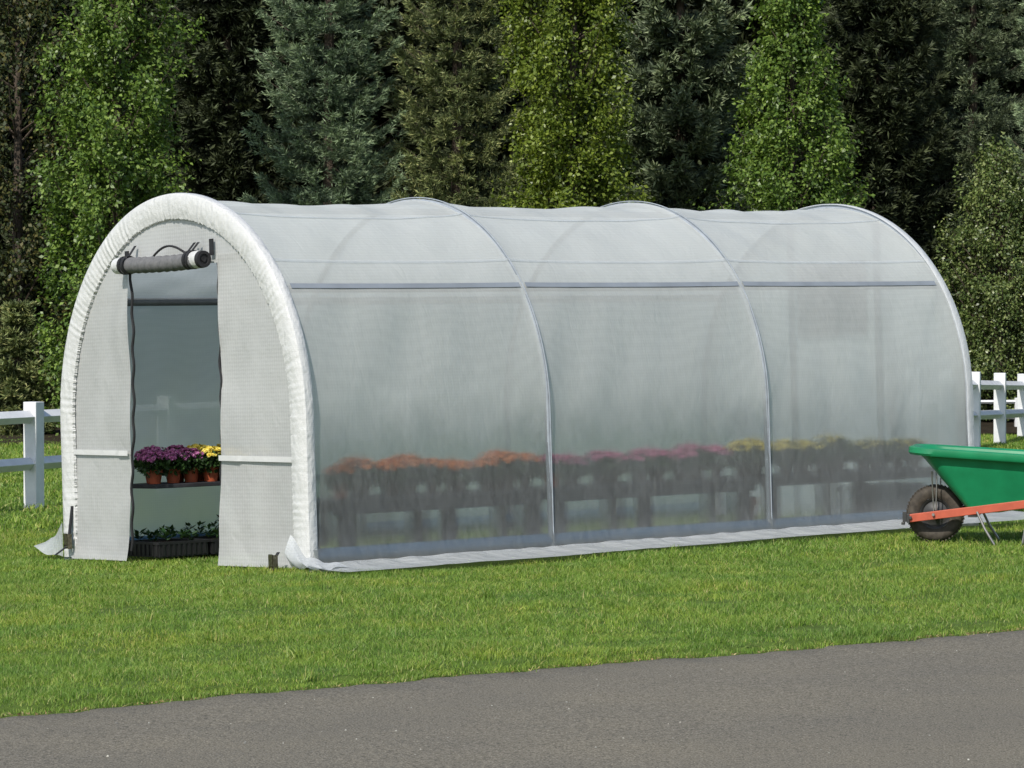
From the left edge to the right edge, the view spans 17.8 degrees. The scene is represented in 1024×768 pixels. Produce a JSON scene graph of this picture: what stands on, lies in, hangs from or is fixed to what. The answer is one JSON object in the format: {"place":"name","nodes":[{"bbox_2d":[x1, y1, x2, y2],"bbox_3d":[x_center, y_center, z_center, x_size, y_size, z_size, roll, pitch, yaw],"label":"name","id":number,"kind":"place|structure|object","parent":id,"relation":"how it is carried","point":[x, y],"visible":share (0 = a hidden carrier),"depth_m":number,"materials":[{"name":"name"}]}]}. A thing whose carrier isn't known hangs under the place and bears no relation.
{"place":"outdoors","nodes":[
{"label":"outdoors","id":0,"kind":"place"},
{"bbox_2d":[0,407,1016,443],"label":"woodland floor","id":1,"kind":"structure","parent":0,"point":[987,426],"depth_m":48.51,"materials":[{"name":"green plant"}]},
{"bbox_2d":[0,106,55,306],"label":"deep row conifer","id":2,"kind":"object","parent":1,"relation":"on","point":[2,241],"visible":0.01,"depth_m":61.59,"materials":[{"name":"green plant"}]},
{"bbox_2d":[0,298,60,434],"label":"young spruce","id":3,"kind":"object","parent":1,"relation":"on","point":[19,381],"visible":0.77,"depth_m":47.36,"materials":[{"name":"green plant"}]},
{"bbox_2d":[0,0,99,406],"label":"broadleaf tree","id":4,"kind":"object","parent":1,"relation":"on","point":[17,287],"visible":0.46,"depth_m":51.59,"materials":[{"name":"green plant"}]},
{"bbox_2d":[0,0,138,406],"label":"deep row conifer","id":5,"kind":"object","parent":1,"relation":"on","point":[68,10],"visible":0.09,"depth_m":59.70,"materials":[{"name":"green plant"}]},
{"bbox_2d":[25,0,208,435],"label":"broadleaf tree","id":6,"kind":"object","parent":1,"relation":"on","point":[107,133],"visible":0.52,"depth_m":46.07,"materials":[{"name":"green plant"}]},
{"bbox_2d":[33,0,254,405],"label":"deep row conifer","id":7,"kind":"object","parent":1,"relation":"on","point":[150,6],"depth_m":60.01,"materials":[{"name":"green plant"}]},
{"bbox_2d":[132,0,321,204],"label":"spruce tree","id":8,"kind":"object","parent":1,"relation":"on","point":[225,72],"visible":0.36,"depth_m":52.21,"materials":[{"name":"green plant"}]},
{"bbox_2d":[154,0,392,205],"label":"deep row conifer","id":9,"kind":"object","parent":1,"relation":"on","point":[318,39],"depth_m":58.98,"materials":[{"name":"green plant"}]},
{"bbox_2d":[237,0,409,205],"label":"spruce tree","id":10,"kind":"object","parent":1,"relation":"on","point":[330,133],"visible":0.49,"depth_m":50.06,"materials":[{"name":"green plant"}]},
{"bbox_2d":[276,0,448,204],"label":"deep row conifer","id":11,"kind":"object","parent":1,"relation":"on","point":[388,70],"visible":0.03,"depth_m":60.08,"materials":[{"name":"green plant"}]},
{"bbox_2d":[377,0,535,206],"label":"spruce tree","id":12,"kind":"object","parent":1,"relation":"on","point":[478,111],"visible":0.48,"depth_m":50.51,"materials":[{"name":"green plant"}]},
{"bbox_2d":[369,0,580,208],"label":"deep row conifer","id":13,"kind":"object","parent":1,"relation":"on","point":[396,24],"visible":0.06,"depth_m":59.18,"materials":[{"name":"green plant"}]},
{"bbox_2d":[490,0,660,208],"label":"broadleaf tree","id":14,"kind":"object","parent":1,"relation":"on","point":[554,125],"visible":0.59,"depth_m":48.58,"materials":[{"name":"green plant"}]},
{"bbox_2d":[492,0,702,208],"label":"deep row conifer","id":15,"kind":"object","parent":1,"relation":"on","point":[657,103],"visible":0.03,"depth_m":58.92,"materials":[{"name":"green plant"}]},
{"bbox_2d":[592,0,765,211],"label":"spruce tree","id":16,"kind":"object","parent":1,"relation":"on","point":[692,135],"visible":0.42,"depth_m":53.34,"materials":[{"name":"green plant"}]},
{"bbox_2d":[614,0,802,210],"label":"deep row conifer","id":17,"kind":"object","parent":1,"relation":"on","point":[748,37],"depth_m":59.50,"materials":[{"name":"green plant"}]},
{"bbox_2d":[686,0,874,211],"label":"broadleaf tree","id":18,"kind":"object","parent":1,"relation":"on","point":[777,143],"visible":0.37,"depth_m":48.61,"materials":[{"name":"green plant"}]},
{"bbox_2d":[707,0,907,209],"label":"deep row conifer","id":19,"kind":"object","parent":1,"relation":"on","point":[740,40],"visible":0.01,"depth_m":59.72,"materials":[{"name":"green plant"}]},
{"bbox_2d":[797,0,975,352],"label":"spruce tree","id":20,"kind":"object","parent":1,"relation":"on","point":[886,114],"visible":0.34,"depth_m":54.27,"materials":[{"name":"green plant"}]},
{"bbox_2d":[785,0,1012,324],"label":"deep row conifer","id":21,"kind":"object","parent":1,"relation":"on","point":[890,52],"visible":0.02,"depth_m":59.17,"materials":[{"name":"green plant"}]},
{"bbox_2d":[896,0,1023,409],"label":"spruce tree","id":22,"kind":"object","parent":1,"relation":"on","point":[970,96],"visible":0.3,"depth_m":55.50,"materials":[{"name":"green plant"}]},
{"bbox_2d":[911,0,1023,407],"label":"deep row conifer","id":23,"kind":"object","parent":1,"relation":"on","point":[1014,87],"visible":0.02,"depth_m":58.77,"materials":[{"name":"green plant"}]},
{"bbox_2d":[927,131,1023,421],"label":"broadleaf tree","id":24,"kind":"object","parent":1,"relation":"on","point":[997,332],"visible":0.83,"depth_m":52.19,"materials":[{"name":"green plant"}]},
{"bbox_2d":[981,398,1016,426],"bbox_3d":[7.792,0.633,50.335,4.670,0.875,0.070,0,1,-6],"label":"garden fence","id":25,"kind":"object","parent":1,"relation":"on","point":[1014,401],"visible":0.1,"depth_m":50.29,"materials":[{"name":"white paint"}]},
{"bbox_2d":[989,0,1023,420],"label":"spruce tree","id":26,"kind":"object","parent":1,"relation":"on","point":[1019,115],"visible":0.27,"depth_m":52.98,"materials":[{"name":"green plant"}]},
{"bbox_2d":[0,630,1023,767],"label":"asphalt drive","id":27,"kind":"structure","parent":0,"point":[726,711],"depth_m":12.80,"materials":[{"name":"grey asphalt"}]},
{"bbox_2d":[1,627,1021,716],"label":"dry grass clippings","id":28,"kind":"object","parent":27,"relation":"on","point":[496,671],"visible":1,"depth_m":14.58,"materials":[{"name":"green plant"}]},
{"bbox_2d":[52,636,1017,763],"bbox_3d":[0.058,1.389,10.887,17.117,0.091,6.342,-1,2,-39],"label":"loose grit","id":29,"kind":"object","parent":27,"relation":"on","point":[574,720],"visible":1,"depth_m":12.76,"materials":[{"name":"grey gravel"}]},
{"bbox_2d":[0,433,1023,717],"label":"lawn","id":30,"kind":"structure","parent":0,"point":[12,707],"depth_m":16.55,"materials":[{"name":"plant"}]},
{"bbox_2d":[0,402,61,508],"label":"paddock fence","id":31,"kind":"object","parent":30,"relation":"on","point":[34,462],"visible":0.24,"depth_m":30.55,"materials":[{"name":"white paint"}]},
{"bbox_2d":[127,524,209,557],"bbox_3d":[-2.443,1.097,22.927,0.420,0.211,0.516,-2,0,-39],"label":"seed tray","id":32,"kind":"object","parent":30,"relation":"on","point":[164,546],"visible":0.96,"depth_m":22.79,"materials":[{"name":"black plastic"}]},
{"bbox_2d":[133,480,220,488],"bbox_3d":[-1.901,0.962,23.556,1.880,0.550,0.520,-2,0,-39],"label":"potting bench","id":33,"kind":"object","parent":30,"relation":"on","point":[162,485],"visible":0.17,"depth_m":22.94,"materials":[{"name":"grey wood"}]},
{"bbox_2d":[134,445,171,482],"bbox_3d":[-2.554,0.568,23.172,0.295,0.276,0.291,0,1,-3],"label":"potted chrysanthemum","id":34,"kind":"object","parent":33,"relation":"on","point":[147,449],"visible":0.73,"depth_m":23.13,"materials":[{"name":"purple plant"}]},
{"bbox_2d":[135,450,171,483],"bbox_3d":[-2.519,0.584,22.952,0.257,0.239,0.265,-2,0,-39],"label":"potted chrysanthemum","id":35,"kind":"object","parent":33,"relation":"on","point":[153,474],"visible":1,"depth_m":22.90,"materials":[{"name":"plant"}]},
{"bbox_2d":[157,449,190,482],"bbox_3d":[-2.397,0.577,23.039,0.275,0.246,0.271,-2,0,32],"label":"potted chrysanthemum","id":36,"kind":"object","parent":33,"relation":"on","point":[178,457],"visible":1,"depth_m":22.99,"materials":[{"name":"plant"}]},
{"bbox_2d":[165,445,192,481],"bbox_3d":[-2.395,0.564,23.295,0.302,0.273,0.297,-2,0,14],"label":"potted chrysanthemum","id":37,"kind":"object","parent":33,"relation":"on","point":[179,447],"visible":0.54,"depth_m":23.26,"materials":[{"name":"purple plant"}]},
{"bbox_2d":[172,448,208,481],"bbox_3d":[-2.280,0.572,23.152,0.276,0.250,0.272,-2,0,14],"label":"potted chrysanthemum","id":38,"kind":"object","parent":33,"relation":"on","point":[192,471],"visible":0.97,"depth_m":23.10,"materials":[{"name":"plant"}]},
{"bbox_2d":[187,443,209,480],"bbox_3d":[-2.253,0.561,23.413,0.301,0.271,0.303,-2,0,-5],"label":"potted chrysanthemum","id":39,"kind":"object","parent":33,"relation":"on","point":[198,447],"visible":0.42,"depth_m":23.37,"materials":[{"name":"yellow plant"}]},
{"bbox_2d":[192,445,220,481],"bbox_3d":[-2.143,0.564,23.212,0.286,0.258,0.289,-2,0,-5],"label":"potted chrysanthemum","id":40,"kind":"object","parent":33,"relation":"on","point":[210,473],"visible":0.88,"depth_m":23.15,"materials":[{"name":"plant"}]},
{"bbox_2d":[208,457,219,473],"bbox_3d":[-2.038,0.572,23.306,0.268,0.237,0.265,-2,0,-24],"label":"potted chrysanthemum","id":41,"kind":"object","parent":33,"relation":"on","point":[214,460],"visible":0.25,"depth_m":23.23,"materials":[{"name":"plant"}]},
{"bbox_2d":[178,515,218,553],"bbox_3d":[-2.102,1.061,23.187,0.420,0.263,0.518,-2,0,-39],"label":"seed tray","id":42,"kind":"object","parent":30,"relation":"on","point":[213,544],"visible":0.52,"depth_m":23.07,"materials":[{"name":"black plastic"}]},
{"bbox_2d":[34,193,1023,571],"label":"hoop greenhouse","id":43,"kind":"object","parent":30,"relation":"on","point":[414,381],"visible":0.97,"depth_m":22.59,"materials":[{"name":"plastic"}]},
{"bbox_2d":[901,444,1023,544],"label":"wheelbarrow","id":44,"kind":"object","parent":30,"relation":"on","point":[978,481],"visible":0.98,"depth_m":22.36,"materials":[{"name":"metal"}]},
{"bbox_2d":[972,372,1023,446],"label":"paddock fence","id":45,"kind":"object","parent":30,"relation":"on","point":[999,385],"visible":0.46,"depth_m":44.92,"materials":[{"name":"white paint"}]}
]}

